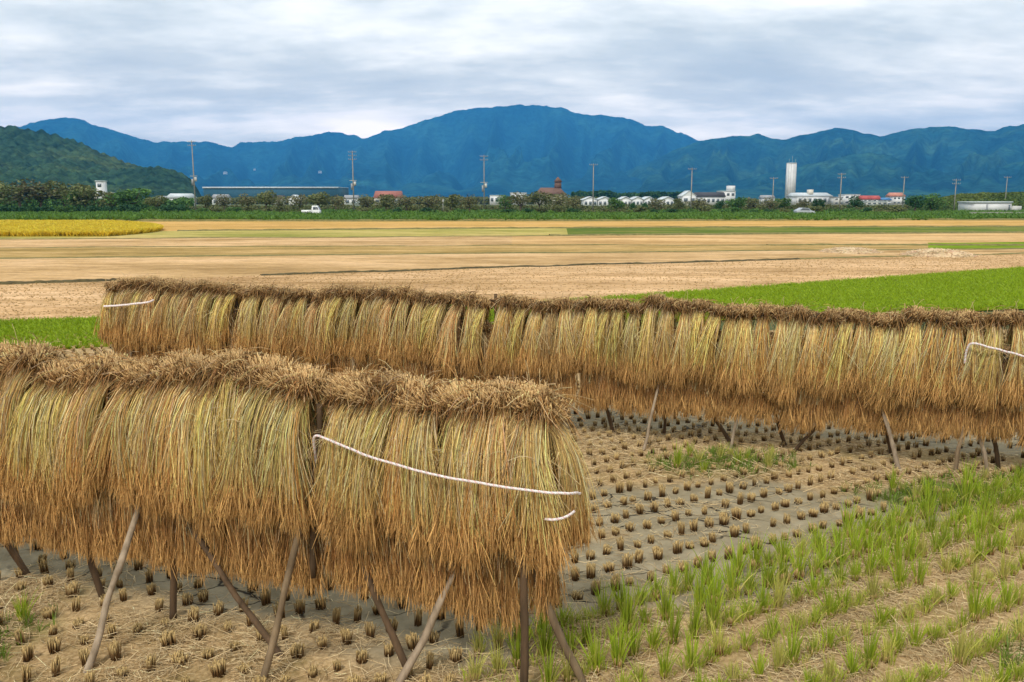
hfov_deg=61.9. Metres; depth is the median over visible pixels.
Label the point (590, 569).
rice stubble
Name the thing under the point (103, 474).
rice sheaf
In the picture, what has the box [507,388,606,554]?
rice sheaf
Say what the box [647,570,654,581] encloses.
rice stubble
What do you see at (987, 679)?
rice tuft
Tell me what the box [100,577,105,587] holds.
rice stubble
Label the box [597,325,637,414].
rice sheaf
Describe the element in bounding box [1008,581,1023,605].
rice tuft
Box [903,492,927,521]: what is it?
rice tuft
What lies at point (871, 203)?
house
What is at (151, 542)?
rice sheaf
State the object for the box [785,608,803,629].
rice tuft
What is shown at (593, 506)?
rice stubble
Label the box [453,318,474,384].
rice sheaf
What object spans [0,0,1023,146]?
sky
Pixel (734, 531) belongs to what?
rice stubble
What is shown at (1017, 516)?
rice tuft
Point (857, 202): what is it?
tree
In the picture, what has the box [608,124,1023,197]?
mountains
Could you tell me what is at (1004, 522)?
rice tuft
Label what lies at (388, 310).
rice sheaf
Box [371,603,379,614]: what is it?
rice stubble
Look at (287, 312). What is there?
rice sheaf
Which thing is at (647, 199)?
shed
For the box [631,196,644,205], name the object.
shed
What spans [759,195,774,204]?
house
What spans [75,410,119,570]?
rice sheaf
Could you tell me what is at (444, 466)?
rice sheaf
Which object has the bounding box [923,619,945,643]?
rice tuft
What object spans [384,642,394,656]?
rice stubble
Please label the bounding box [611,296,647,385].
rice sheaf
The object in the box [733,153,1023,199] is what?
hills
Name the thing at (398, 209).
shrub
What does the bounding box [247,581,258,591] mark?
rice stubble
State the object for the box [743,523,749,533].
rice stubble
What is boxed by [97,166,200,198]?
wooded hill
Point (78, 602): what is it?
rice stubble
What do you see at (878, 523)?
rice tuft
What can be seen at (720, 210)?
shrub
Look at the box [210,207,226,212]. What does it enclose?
shrub
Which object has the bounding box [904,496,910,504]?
rice stubble
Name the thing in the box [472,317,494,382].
rice sheaf
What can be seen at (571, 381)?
rice sheaf
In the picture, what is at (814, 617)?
rice tuft
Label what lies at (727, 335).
rice sheaf
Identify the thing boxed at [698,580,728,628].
rice tuft
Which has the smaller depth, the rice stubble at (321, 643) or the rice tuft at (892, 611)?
the rice stubble at (321, 643)
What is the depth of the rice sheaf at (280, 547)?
5.72 m
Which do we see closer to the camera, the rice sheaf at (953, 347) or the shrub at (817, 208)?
the rice sheaf at (953, 347)
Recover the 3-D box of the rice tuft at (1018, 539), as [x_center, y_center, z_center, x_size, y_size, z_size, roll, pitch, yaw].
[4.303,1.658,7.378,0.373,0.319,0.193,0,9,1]
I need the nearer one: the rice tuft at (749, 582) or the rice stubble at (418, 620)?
the rice stubble at (418, 620)
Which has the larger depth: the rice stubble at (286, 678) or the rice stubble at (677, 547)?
the rice stubble at (677, 547)
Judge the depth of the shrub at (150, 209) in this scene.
173.11 m
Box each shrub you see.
[0,206,13,211]
[11,206,30,212]
[28,206,42,211]
[41,205,55,211]
[53,204,77,212]
[79,206,101,211]
[101,206,114,211]
[115,204,131,211]
[130,205,142,211]
[141,207,157,211]
[155,204,178,211]
[176,204,192,211]
[195,208,207,211]
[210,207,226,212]
[225,207,244,211]
[241,206,256,210]
[260,208,273,211]
[272,206,291,211]
[374,207,386,211]
[390,207,401,211]
[407,205,416,211]
[418,207,436,211]
[481,209,500,211]
[501,209,516,212]
[521,208,532,212]
[534,206,548,212]
[551,205,567,212]
[567,207,581,211]
[578,208,597,211]
[600,208,614,212]
[631,206,647,212]
[663,208,678,212]
[681,208,693,212]
[695,205,711,211]
[711,208,730,211]
[727,206,742,211]
[748,208,758,211]
[780,207,790,212]
[811,205,824,211]
[827,207,839,211]
[859,207,872,211]
[872,208,890,211]
[887,206,907,211]
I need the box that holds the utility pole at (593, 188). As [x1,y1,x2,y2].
[589,163,597,209]
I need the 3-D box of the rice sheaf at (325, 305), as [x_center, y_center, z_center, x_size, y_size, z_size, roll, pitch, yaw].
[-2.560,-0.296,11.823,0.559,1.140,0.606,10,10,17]
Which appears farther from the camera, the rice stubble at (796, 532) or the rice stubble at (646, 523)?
the rice stubble at (646, 523)
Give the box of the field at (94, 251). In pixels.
[0,245,968,256]
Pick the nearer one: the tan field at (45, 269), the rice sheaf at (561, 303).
the rice sheaf at (561, 303)
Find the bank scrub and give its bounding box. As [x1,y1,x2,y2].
[901,191,1023,210]
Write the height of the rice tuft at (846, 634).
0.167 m
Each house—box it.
[212,194,231,205]
[289,195,299,205]
[343,195,359,205]
[489,195,503,204]
[510,193,526,204]
[678,190,695,204]
[694,192,725,204]
[716,186,735,204]
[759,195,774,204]
[829,197,842,204]
[838,194,860,204]
[859,196,871,200]
[861,201,887,205]
[871,196,880,200]
[880,198,891,204]
[886,193,904,204]
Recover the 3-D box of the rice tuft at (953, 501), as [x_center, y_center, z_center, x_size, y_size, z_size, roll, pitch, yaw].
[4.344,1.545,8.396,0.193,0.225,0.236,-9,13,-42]
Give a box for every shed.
[580,196,596,205]
[596,196,610,205]
[616,196,632,206]
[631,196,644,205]
[642,196,653,203]
[656,196,674,204]
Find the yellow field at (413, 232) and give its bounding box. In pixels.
[0,228,567,238]
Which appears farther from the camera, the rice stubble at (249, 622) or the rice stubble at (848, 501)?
the rice stubble at (848, 501)
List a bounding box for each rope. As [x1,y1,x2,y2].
[103,299,153,306]
[312,434,581,494]
[543,510,575,520]
[964,342,1023,362]
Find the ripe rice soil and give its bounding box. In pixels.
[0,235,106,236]
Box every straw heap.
[818,246,883,253]
[899,247,981,257]
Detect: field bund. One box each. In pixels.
[0,235,549,239]
[0,248,1023,258]
[0,278,118,284]
[3,218,1023,221]
[20,244,766,247]
[177,225,1023,230]
[260,258,799,275]
[549,231,1023,235]
[767,243,1023,245]
[800,252,1023,258]
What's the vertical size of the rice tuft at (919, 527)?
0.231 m
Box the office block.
[96,181,112,198]
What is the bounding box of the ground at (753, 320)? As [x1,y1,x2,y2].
[181,203,1023,329]
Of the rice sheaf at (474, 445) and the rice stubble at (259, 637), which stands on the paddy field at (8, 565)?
the rice stubble at (259, 637)
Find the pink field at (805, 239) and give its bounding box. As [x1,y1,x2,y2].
[512,233,1023,244]
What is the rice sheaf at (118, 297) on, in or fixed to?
hanging from the drying rack at (891, 444)
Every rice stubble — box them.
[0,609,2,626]
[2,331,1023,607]
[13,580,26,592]
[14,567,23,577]
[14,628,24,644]
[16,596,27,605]
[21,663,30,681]
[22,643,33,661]
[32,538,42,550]
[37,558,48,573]
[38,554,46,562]
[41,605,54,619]
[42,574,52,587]
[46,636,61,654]
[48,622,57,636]
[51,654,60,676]
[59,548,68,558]
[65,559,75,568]
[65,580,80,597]
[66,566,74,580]
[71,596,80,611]
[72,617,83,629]
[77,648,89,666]
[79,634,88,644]
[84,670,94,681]
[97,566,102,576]
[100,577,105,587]
[100,594,105,606]
[106,622,116,638]
[106,639,120,661]
[116,579,122,587]
[116,666,128,678]
[119,588,126,601]
[131,623,142,632]
[134,557,143,570]
[144,567,152,582]
[146,582,155,594]
[146,652,155,672]
[155,597,163,612]
[158,630,175,649]
[160,618,168,627]
[169,650,188,666]
[177,581,181,592]
[181,675,189,681]
[182,592,193,605]
[188,606,198,622]
[191,623,206,640]
[193,577,202,588]
[197,589,207,601]
[201,647,213,659]
[208,658,225,677]
[213,600,224,615]
[223,620,231,632]
[229,640,239,653]
[236,662,250,673]
[238,597,248,611]
[246,610,255,626]
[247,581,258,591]
[252,675,266,681]
[256,629,269,642]
[260,587,270,605]
[272,601,284,618]
[280,624,287,640]
[280,672,290,681]
[289,641,304,659]
[293,599,304,614]
[307,585,313,595]
[308,664,317,677]
[309,619,318,632]
[314,596,325,609]
[316,634,326,649]
[323,572,333,590]
[332,607,340,624]
[332,659,340,671]
[340,628,352,644]
[346,673,362,681]
[354,604,361,622]
[356,647,368,664]
[360,588,368,599]
[364,621,375,638]
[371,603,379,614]
[374,672,386,681]
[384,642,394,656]
[385,617,398,631]
[396,594,406,608]
[401,667,413,679]
[405,631,418,651]
[414,607,422,626]
[419,670,431,681]
[426,651,433,669]
[428,630,440,643]
[436,607,444,619]
[443,671,456,681]
[448,646,462,663]
[454,618,463,637]
[570,565,579,580]
[571,549,578,563]
[571,590,583,599]
[586,550,594,560]
[586,562,595,578]
[589,489,595,499]
[591,503,597,512]
[591,579,600,595]
[596,516,602,525]
[598,529,605,539]
[601,488,608,496]
[602,561,614,572]
[603,501,611,507]
[603,543,612,554]
[609,512,619,522]
[610,571,620,591]
[612,526,619,535]
[616,481,624,492]
[616,536,623,550]
[620,496,626,505]
[622,552,633,568]
[623,509,628,518]
[625,521,635,531]
[625,577,633,585]
[626,480,633,490]
[629,495,635,502]
[633,540,641,548]
[634,548,643,563]
[636,503,643,514]
[642,519,651,528]
[644,490,652,500]
[647,534,654,543]
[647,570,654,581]
[650,500,658,512]
[652,545,662,559]
[657,516,665,523]
[659,484,665,496]
[662,563,669,574]
[663,530,671,538]
[664,498,670,507]
[671,509,678,521]
[672,486,678,493]
[673,540,683,553]
[675,498,684,505]
[677,520,684,534]
[677,559,686,571]
[685,509,692,515]
[685,540,694,548]
[689,518,697,531]
[690,493,697,502]
[693,556,701,567]
[699,536,709,546]
[701,506,706,514]
[704,516,713,527]
[705,486,711,498]
[707,549,715,561]
[709,531,715,542]
[716,488,722,495]
[719,511,729,524]
[721,498,729,508]
[724,545,733,559]
[726,481,733,493]
[729,524,739,537]
[731,507,741,519]
[737,492,743,504]
[741,542,749,554]
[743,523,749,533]
[746,508,755,517]
[747,492,755,502]
[750,535,762,550]
[758,505,764,512]
[759,487,767,497]
[768,533,775,544]
[770,517,776,526]
[771,501,778,510]
[775,487,782,494]
[780,498,789,507]
[781,532,788,540]
[783,513,790,523]
[784,483,792,492]
[792,529,801,537]
[794,497,802,504]
[797,510,804,519]
[807,492,813,500]
[808,508,818,516]
[808,522,817,532]
[819,500,828,513]
[819,520,826,528]
[820,490,825,497]
[831,487,837,494]
[832,503,839,510]
[836,519,841,526]
[841,482,848,491]
[842,510,851,521]
[844,498,851,507]
[852,496,860,503]
[855,505,864,519]
[866,487,878,500]
[868,508,874,515]
[880,501,886,512]
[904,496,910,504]
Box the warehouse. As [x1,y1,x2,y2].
[373,191,403,204]
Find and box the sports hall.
[202,187,348,197]
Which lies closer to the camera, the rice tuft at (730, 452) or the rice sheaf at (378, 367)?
the rice tuft at (730, 452)
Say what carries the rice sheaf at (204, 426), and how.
hanging from the drying rack at (274, 648)
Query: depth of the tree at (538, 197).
196.46 m
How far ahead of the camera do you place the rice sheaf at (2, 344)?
6.16 m
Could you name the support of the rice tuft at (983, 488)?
on the paddy field at (8, 565)
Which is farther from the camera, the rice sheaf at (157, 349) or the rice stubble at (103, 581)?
the rice sheaf at (157, 349)
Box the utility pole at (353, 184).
[348,151,356,209]
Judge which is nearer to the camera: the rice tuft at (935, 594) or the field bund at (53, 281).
the rice tuft at (935, 594)
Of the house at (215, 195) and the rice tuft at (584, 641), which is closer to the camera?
the rice tuft at (584, 641)
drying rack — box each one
[1,375,586,681]
[107,283,1009,473]
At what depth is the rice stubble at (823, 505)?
8.24 m
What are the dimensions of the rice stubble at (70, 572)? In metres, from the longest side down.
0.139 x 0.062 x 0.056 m
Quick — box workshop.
[167,193,196,205]
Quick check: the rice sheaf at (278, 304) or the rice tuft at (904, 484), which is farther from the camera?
the rice sheaf at (278, 304)
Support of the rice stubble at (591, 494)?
on the paddy field at (8, 565)
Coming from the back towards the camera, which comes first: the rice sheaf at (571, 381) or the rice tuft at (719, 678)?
the rice sheaf at (571, 381)
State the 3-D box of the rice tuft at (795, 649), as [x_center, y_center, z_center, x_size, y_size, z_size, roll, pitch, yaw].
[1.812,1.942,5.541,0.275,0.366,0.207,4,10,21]
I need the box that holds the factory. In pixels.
[786,190,832,204]
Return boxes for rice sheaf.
[0,324,51,510]
[0,332,74,498]
[0,340,30,496]
[0,354,73,511]
[0,398,26,547]
[0,497,20,549]
[9,400,56,552]
[22,424,70,558]
[25,347,111,532]
[25,353,93,519]
[31,501,88,553]
[40,435,87,561]
[42,343,138,514]
[46,348,118,513]
[59,424,107,563]
[74,353,156,498]
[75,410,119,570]
[84,413,143,567]
[92,276,120,347]
[93,355,153,511]
[96,428,150,563]
[108,276,141,347]
[108,350,172,514]
[109,275,136,352]
[111,353,187,512]
[112,343,129,355]
[118,428,179,579]
[119,341,138,360]
[121,274,151,350]
[124,275,166,352]
[132,340,213,524]
[133,275,174,347]
[135,300,158,359]
[138,503,186,569]
[142,278,183,351]
[150,349,223,523]
[151,342,166,361]
[151,507,226,587]
[160,314,172,359]
[161,275,190,350]
[165,273,201,348]
[165,433,216,576]
[173,279,215,355]
[177,347,247,549]
[181,454,242,584]
[188,344,266,502]
[189,279,221,348]
[202,279,240,357]
[204,426,258,591]
[207,351,265,525]
[208,344,302,536]
[213,513,273,593]
[214,283,247,347]
[224,308,238,350]
[225,305,240,348]
[233,280,263,348]
[233,280,265,355]
[238,441,298,597]
[240,354,326,525]
[247,350,333,542]
[250,307,260,357]
[250,449,310,590]
[252,278,284,352]
[256,310,264,359]
[259,276,295,356]
[267,286,300,362]
[267,421,327,599]
[268,361,331,543]
[279,421,330,606]
[281,284,320,354]
[285,308,306,367]
[289,283,329,364]
[299,366,367,547]
[304,313,324,368]
[305,358,395,545]
[311,281,344,360]
[311,428,374,601]
[313,284,350,364]
[314,315,338,375]
[319,359,423,552]
[323,363,403,560]
[323,429,390,603]
[325,308,349,377]
[328,282,363,359]
[334,318,360,375]
[345,317,366,371]
[348,284,377,363]
[354,367,446,544]
[358,322,375,375]
[358,428,413,608]
[360,283,390,354]
[362,278,409,368]
[362,433,426,612]
[367,313,394,379]
[382,277,422,370]
[383,425,454,616]
[386,316,403,372]
[387,371,460,565]
[396,439,465,615]
[398,284,434,362]
[398,314,422,379]
[405,319,439,385]
[407,291,447,369]
[407,379,485,565]
[408,353,518,574]
[417,289,454,366]
[417,372,522,580]
[422,330,441,386]
[426,283,471,380]
[427,466,497,634]
[432,320,456,389]
[442,436,504,618]
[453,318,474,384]
[455,285,491,378]
[456,296,498,373]
[463,368,546,566]
[466,544,520,641]
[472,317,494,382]
[476,360,566,557]
[482,288,518,377]
[482,292,521,373]
[487,319,507,379]
[490,375,597,584]
[500,295,536,377]
[506,332,523,382]
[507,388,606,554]
[514,293,554,376]
[516,441,572,633]
[519,314,538,386]
[525,325,550,389]
[528,298,568,380]
[540,321,572,410]
[544,290,585,376]
[554,322,578,406]
[556,294,589,375]
[567,292,610,375]
[573,329,606,413]
[575,326,616,412]
[588,297,625,377]
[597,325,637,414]
[602,296,641,383]
[606,325,639,414]
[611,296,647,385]
[616,326,651,416]
[629,288,666,391]
[643,328,686,419]
[645,291,687,384]
[648,324,677,421]
[662,291,704,393]
[670,324,715,418]
[675,339,708,419]
[680,298,721,384]
[686,302,735,384]
[697,328,728,424]
[701,297,754,399]
[702,327,743,422]
[715,297,771,395]
[723,331,756,425]
[740,299,779,399]
[742,331,793,429]
[754,332,805,426]
[758,297,802,401]
[767,300,819,406]
[777,337,817,435]
[791,306,830,391]
[795,339,835,435]
[801,304,845,401]
[814,341,866,430]
[818,306,871,403]
[836,303,884,397]
[836,336,890,433]
[843,340,888,435]
[848,308,899,399]
[858,307,915,414]
[864,397,920,439]
[873,299,941,406]
[877,345,921,435]
[892,343,941,437]
[903,304,959,400]
[913,340,959,442]
[922,307,981,409]
[931,334,972,442]
[948,300,1003,409]
[949,341,1012,438]
[966,305,1015,414]
[973,344,1023,446]
[989,299,1023,411]
[991,344,1023,443]
[1001,310,1023,400]
[1006,432,1023,450]
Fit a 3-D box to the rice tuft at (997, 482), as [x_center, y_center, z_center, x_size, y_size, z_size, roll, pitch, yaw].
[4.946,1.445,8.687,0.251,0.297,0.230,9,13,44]
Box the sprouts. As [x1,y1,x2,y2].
[457,477,1023,681]
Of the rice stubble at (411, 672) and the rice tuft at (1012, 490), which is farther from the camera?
the rice tuft at (1012, 490)
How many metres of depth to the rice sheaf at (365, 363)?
11.67 m
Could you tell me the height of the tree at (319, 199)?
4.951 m
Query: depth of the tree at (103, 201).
191.35 m
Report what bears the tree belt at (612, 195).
on the ground at (753, 320)
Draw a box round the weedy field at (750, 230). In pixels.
[566,227,1023,233]
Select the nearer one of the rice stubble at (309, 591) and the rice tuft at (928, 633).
the rice tuft at (928, 633)
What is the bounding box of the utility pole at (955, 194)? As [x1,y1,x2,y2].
[952,179,960,209]
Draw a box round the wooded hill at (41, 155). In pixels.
[0,125,143,196]
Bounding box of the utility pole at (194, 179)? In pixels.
[187,140,196,209]
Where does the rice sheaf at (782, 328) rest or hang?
hanging from the drying rack at (891, 444)
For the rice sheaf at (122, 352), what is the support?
hanging from the drying rack at (891, 444)
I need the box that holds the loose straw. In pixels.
[0,385,1023,681]
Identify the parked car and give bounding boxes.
[794,208,814,212]
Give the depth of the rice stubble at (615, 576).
6.60 m
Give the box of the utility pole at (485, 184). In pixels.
[480,156,487,208]
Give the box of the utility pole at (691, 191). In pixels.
[690,168,694,209]
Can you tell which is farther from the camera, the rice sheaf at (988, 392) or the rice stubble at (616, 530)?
the rice sheaf at (988, 392)
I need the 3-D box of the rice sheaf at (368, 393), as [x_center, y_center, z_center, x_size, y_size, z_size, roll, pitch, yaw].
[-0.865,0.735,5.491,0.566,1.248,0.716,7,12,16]
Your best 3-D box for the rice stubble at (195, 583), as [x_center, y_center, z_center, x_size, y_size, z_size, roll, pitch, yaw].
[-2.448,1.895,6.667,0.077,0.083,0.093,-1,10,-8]
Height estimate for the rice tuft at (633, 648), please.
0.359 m
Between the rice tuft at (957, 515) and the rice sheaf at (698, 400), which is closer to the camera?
the rice tuft at (957, 515)
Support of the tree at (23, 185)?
on the meadow
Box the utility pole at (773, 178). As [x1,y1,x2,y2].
[770,177,777,210]
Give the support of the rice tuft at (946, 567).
on the paddy field at (8, 565)
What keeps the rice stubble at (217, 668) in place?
on the paddy field at (8, 565)
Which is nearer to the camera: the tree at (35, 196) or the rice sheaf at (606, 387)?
the rice sheaf at (606, 387)
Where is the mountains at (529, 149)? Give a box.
[17,104,698,197]
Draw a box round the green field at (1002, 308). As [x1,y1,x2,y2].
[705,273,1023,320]
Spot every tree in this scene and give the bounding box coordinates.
[0,177,54,206]
[0,180,22,204]
[14,183,59,206]
[40,180,84,205]
[62,190,86,207]
[66,185,103,207]
[98,191,121,206]
[104,188,153,208]
[143,195,166,208]
[196,194,212,207]
[214,194,234,208]
[236,193,256,206]
[253,190,276,207]
[272,195,286,207]
[285,194,308,208]
[304,192,330,206]
[329,194,346,209]
[352,194,374,207]
[374,194,397,210]
[395,195,417,210]
[411,194,443,208]
[443,194,461,209]
[456,194,477,210]
[495,195,513,209]
[503,192,532,210]
[523,191,553,207]
[548,192,572,205]
[563,195,582,207]
[605,197,624,210]
[629,202,636,208]
[647,198,666,209]
[672,198,685,209]
[684,198,709,209]
[712,200,725,208]
[724,197,747,207]
[744,197,760,208]
[758,197,782,209]
[775,197,791,208]
[795,197,810,207]
[811,199,825,207]
[846,195,865,207]
[903,195,926,210]
[919,193,951,210]
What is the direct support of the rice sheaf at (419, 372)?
hanging from the drying rack at (891, 444)
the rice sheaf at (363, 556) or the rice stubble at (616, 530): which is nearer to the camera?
the rice sheaf at (363, 556)
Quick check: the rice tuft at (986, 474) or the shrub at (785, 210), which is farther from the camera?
the shrub at (785, 210)
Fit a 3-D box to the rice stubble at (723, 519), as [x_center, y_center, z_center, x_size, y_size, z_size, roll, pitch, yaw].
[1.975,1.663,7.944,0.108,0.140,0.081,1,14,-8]
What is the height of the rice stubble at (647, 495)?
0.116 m
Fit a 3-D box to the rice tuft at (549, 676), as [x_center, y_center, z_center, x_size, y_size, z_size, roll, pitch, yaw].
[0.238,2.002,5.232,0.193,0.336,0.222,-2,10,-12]
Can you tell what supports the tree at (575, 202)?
on the meadow
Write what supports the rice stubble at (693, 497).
on the paddy field at (8, 565)
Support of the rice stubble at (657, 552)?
on the paddy field at (8, 565)
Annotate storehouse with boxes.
[957,201,1021,210]
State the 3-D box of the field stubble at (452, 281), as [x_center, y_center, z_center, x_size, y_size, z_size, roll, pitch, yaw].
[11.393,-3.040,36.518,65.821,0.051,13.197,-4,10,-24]
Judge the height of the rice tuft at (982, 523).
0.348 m
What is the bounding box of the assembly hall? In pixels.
[534,177,566,204]
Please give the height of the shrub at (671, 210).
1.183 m
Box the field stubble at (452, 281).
[0,253,1023,319]
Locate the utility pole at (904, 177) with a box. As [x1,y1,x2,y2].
[901,176,907,206]
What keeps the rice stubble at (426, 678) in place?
on the paddy field at (8, 565)
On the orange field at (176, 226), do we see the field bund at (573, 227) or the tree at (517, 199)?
the field bund at (573, 227)
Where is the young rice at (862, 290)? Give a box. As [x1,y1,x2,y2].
[0,266,1023,349]
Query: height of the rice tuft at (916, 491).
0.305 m
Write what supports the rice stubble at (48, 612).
on the paddy field at (8, 565)
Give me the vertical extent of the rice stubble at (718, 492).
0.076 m
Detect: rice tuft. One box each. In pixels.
[9,588,37,623]
[465,646,490,681]
[467,627,487,655]
[475,639,509,673]
[488,620,508,649]
[501,619,533,668]
[509,621,520,641]
[519,606,566,660]
[531,602,548,632]
[535,642,565,681]
[554,600,574,627]
[556,644,606,681]
[560,619,585,654]
[566,613,604,646]
[569,612,623,675]
[591,579,617,617]
[599,613,649,668]
[605,572,630,611]
[605,573,653,632]
[613,663,638,681]
[617,611,645,659]
[623,658,658,681]
[633,579,652,604]
[635,598,653,624]
[643,613,670,651]
[647,572,665,600]
[651,594,693,644]
[652,576,678,621]
[654,637,687,679]
[664,559,689,594]
[672,442,686,469]
[674,621,711,671]
[676,559,697,590]
[683,586,711,638]
[685,442,694,456]
[685,657,707,681]
[686,556,730,605]
[687,555,725,610]
[689,537,724,584]
[692,445,705,462]
[696,457,710,473]
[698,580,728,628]
[702,611,727,656]
[703,640,717,665]
[709,672,734,681]
[710,551,755,598]
[717,441,728,459]
[717,594,754,627]
[722,529,759,576]
[723,658,744,681]
[727,445,734,454]
[729,447,746,464]
[729,624,756,651]
[730,585,763,620]
[735,562,764,594]
[738,449,756,459]
[739,531,767,569]
[745,639,771,678]
[751,573,774,612]
[756,550,784,588]
[757,447,778,469]
[760,621,781,646]
[761,545,775,566]
[762,568,794,608]
[765,608,785,635]
[767,441,775,456]
[767,544,802,584]
[767,630,792,671]
[768,526,803,562]
[772,613,812,664]
[783,538,814,579]
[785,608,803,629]
[787,578,812,602]
[791,525,814,556]
[796,567,827,597]
[800,601,830,627]
[801,661,823,681]
[803,628,824,657]
[805,547,829,576]
[806,519,832,551]
[808,535,846,568]
[811,573,848,619]
[811,648,843,681]
[812,525,827,546]
[813,619,840,649]
[814,565,838,589]
[822,554,854,585]
[823,520,852,565]
[827,522,846,540]
[833,621,858,641]
[834,565,881,599]
[834,583,855,608]
[837,632,865,676]
[839,499,862,538]
[839,518,868,559]
[839,550,865,581]
[851,515,890,554]
[851,533,888,576]
[855,507,878,535]
[857,613,888,668]
[859,533,895,571]
[861,619,873,637]
[865,508,891,532]
[869,599,891,628]
[870,526,891,548]
[871,626,899,663]
[876,507,914,543]
[877,501,901,523]
[879,520,915,565]
[879,538,926,587]
[880,664,918,681]
[881,576,893,594]
[881,617,911,654]
[883,603,896,621]
[884,464,905,494]
[886,514,919,541]
[890,499,912,524]
[892,519,922,562]
[898,480,907,490]
[900,600,916,616]
[900,665,921,681]
[902,549,935,585]
[903,478,929,502]
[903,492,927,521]
[903,614,933,647]
[907,525,929,557]
[910,516,929,537]
[913,489,938,519]
[914,586,945,612]
[915,493,945,532]
[915,662,941,681]
[919,474,948,514]
[920,472,938,498]
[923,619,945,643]
[924,524,955,553]
[928,514,954,547]
[931,544,953,574]
[931,582,949,605]
[932,610,988,667]
[936,475,957,512]
[939,487,964,508]
[941,503,970,526]
[945,572,963,600]
[946,461,982,505]
[946,547,970,571]
[948,513,975,544]
[950,493,985,524]
[954,608,973,629]
[957,456,978,486]
[958,507,982,539]
[958,540,982,566]
[962,625,992,659]
[964,574,1002,622]
[965,501,992,537]
[965,559,989,588]
[966,519,993,562]
[969,471,989,497]
[971,480,993,514]
[973,544,1019,579]
[975,498,1010,533]
[975,582,1005,616]
[975,667,1001,681]
[978,477,995,494]
[981,465,991,480]
[982,653,1020,681]
[983,471,1012,493]
[983,566,1000,585]
[983,626,1005,655]
[984,527,1006,555]
[985,485,1001,512]
[988,519,1018,552]
[989,517,1023,548]
[992,479,1018,508]
[993,618,1019,646]
[994,475,1011,488]
[996,510,1010,529]
[996,569,1023,611]
[999,482,1023,505]
[1000,519,1023,540]
[1005,468,1023,488]
[1005,505,1023,524]
[1006,607,1023,642]
[1008,558,1020,576]
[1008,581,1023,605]
[1011,660,1023,681]
[1012,463,1023,483]
[1012,497,1023,521]
[1013,478,1023,501]
[1015,544,1023,569]
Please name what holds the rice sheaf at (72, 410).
hanging from the drying rack at (274, 648)
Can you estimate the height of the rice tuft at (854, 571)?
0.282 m
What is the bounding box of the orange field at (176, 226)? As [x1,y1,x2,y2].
[141,220,1023,230]
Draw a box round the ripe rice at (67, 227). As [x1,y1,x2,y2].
[0,219,163,235]
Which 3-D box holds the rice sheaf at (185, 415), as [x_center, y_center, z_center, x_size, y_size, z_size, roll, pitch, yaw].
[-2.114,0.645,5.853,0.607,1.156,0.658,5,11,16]
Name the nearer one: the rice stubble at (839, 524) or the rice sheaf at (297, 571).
the rice sheaf at (297, 571)
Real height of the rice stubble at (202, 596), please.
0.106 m
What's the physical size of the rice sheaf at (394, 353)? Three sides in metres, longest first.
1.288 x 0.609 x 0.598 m
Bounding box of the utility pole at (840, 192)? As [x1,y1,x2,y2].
[839,173,845,210]
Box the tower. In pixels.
[785,157,796,197]
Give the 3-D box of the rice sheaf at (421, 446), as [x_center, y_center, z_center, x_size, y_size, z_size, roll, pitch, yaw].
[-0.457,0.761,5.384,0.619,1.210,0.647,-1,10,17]
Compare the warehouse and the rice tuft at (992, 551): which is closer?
the rice tuft at (992, 551)
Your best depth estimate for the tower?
589.91 m
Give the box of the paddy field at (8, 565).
[0,329,1023,681]
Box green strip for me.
[928,242,1023,248]
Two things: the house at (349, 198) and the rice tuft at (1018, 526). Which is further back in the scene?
the house at (349, 198)
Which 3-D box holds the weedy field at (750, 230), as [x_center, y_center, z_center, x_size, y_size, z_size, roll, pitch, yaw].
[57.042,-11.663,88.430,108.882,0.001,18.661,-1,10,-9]
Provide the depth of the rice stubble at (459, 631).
5.89 m
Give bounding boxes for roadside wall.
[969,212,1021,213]
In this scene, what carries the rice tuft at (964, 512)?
on the paddy field at (8, 565)
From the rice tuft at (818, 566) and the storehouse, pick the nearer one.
the rice tuft at (818, 566)
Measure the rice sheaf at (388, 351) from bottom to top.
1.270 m
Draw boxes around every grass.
[0,208,1023,220]
[0,444,1023,678]
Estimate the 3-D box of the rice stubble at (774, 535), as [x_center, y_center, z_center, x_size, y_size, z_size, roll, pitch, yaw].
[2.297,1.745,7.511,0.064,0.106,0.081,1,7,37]
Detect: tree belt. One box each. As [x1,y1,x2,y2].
[0,196,194,208]
[185,204,911,210]
[196,196,598,203]
[570,189,682,201]
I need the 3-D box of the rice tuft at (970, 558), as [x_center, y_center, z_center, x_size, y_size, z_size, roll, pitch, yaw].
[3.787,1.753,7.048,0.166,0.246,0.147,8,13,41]
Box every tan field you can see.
[0,236,511,247]
[0,249,1023,281]
[0,254,1023,320]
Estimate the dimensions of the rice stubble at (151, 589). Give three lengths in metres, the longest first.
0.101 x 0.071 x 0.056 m
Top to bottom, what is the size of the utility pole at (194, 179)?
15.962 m
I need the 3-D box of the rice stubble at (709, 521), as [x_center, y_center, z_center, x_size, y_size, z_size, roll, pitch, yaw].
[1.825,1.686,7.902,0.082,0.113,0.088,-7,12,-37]
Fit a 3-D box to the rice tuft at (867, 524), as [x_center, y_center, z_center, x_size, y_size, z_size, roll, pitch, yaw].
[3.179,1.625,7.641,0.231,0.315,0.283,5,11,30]
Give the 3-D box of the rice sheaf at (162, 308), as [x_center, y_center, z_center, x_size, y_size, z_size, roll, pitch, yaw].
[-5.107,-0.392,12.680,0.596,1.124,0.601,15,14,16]
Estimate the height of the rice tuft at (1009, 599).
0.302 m
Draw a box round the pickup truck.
[301,206,320,213]
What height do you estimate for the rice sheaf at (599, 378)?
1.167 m
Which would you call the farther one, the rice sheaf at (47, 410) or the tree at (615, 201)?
the tree at (615, 201)
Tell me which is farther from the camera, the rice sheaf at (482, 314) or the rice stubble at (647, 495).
the rice sheaf at (482, 314)
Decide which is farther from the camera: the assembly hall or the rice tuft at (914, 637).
the assembly hall

